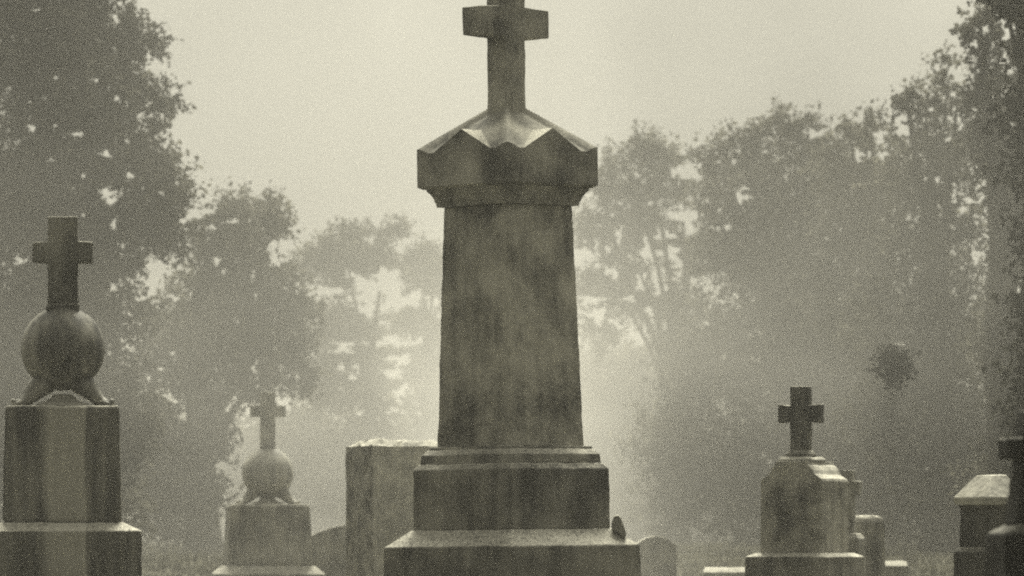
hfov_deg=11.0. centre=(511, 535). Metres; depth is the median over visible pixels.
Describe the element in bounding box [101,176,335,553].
broadleaf tree
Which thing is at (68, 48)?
broadleaf tree
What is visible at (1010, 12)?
shrubby tree
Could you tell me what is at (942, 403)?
broadleaf tree
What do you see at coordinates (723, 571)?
gravestone
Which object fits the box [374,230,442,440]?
broadleaf tree
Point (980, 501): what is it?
roofed monument
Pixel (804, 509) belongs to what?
shouldered monument
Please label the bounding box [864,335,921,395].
leaf nest
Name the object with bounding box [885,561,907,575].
gravestone
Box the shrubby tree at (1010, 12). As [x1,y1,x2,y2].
[966,0,1023,478]
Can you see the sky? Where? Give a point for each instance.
(331, 102)
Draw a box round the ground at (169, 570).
[142,536,953,575]
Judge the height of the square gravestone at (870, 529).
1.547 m
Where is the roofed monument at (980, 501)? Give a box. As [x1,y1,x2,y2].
[953,474,1009,575]
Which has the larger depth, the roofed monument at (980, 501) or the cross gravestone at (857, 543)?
the cross gravestone at (857, 543)
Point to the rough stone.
(379, 494)
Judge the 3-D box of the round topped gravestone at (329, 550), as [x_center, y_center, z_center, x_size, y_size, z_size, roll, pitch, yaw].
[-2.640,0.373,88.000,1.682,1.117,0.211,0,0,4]
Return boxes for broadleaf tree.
[0,0,212,539]
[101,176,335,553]
[280,212,417,443]
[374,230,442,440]
[572,119,730,543]
[609,92,919,547]
[783,98,923,547]
[821,39,1004,554]
[943,1,1023,494]
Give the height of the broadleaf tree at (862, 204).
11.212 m
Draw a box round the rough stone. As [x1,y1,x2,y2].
[345,438,437,575]
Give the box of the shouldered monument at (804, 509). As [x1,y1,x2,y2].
[745,386,863,575]
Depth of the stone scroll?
40.92 m
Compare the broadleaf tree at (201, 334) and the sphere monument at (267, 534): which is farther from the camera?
the broadleaf tree at (201, 334)
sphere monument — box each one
[0,217,141,575]
[211,392,324,575]
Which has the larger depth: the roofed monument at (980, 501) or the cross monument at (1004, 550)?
the roofed monument at (980, 501)
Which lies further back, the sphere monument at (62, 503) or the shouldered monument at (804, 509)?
the shouldered monument at (804, 509)
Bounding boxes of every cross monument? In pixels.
[384,0,640,575]
[984,410,1023,575]
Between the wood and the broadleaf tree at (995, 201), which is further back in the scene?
the wood
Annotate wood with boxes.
[0,313,985,542]
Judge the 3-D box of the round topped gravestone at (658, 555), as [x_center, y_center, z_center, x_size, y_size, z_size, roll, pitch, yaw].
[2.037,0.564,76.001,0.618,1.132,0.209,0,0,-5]
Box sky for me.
[0,0,1020,535]
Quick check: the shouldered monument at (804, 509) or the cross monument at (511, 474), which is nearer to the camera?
the cross monument at (511, 474)
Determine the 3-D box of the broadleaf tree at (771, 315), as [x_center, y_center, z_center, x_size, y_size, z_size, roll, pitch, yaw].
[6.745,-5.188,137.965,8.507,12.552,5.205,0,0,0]
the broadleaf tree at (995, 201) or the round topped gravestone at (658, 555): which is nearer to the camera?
the round topped gravestone at (658, 555)
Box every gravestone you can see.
[312,525,345,575]
[637,536,676,575]
[702,567,744,575]
[839,470,865,575]
[855,515,884,575]
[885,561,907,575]
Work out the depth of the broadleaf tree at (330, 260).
204.57 m
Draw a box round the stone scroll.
[611,515,625,537]

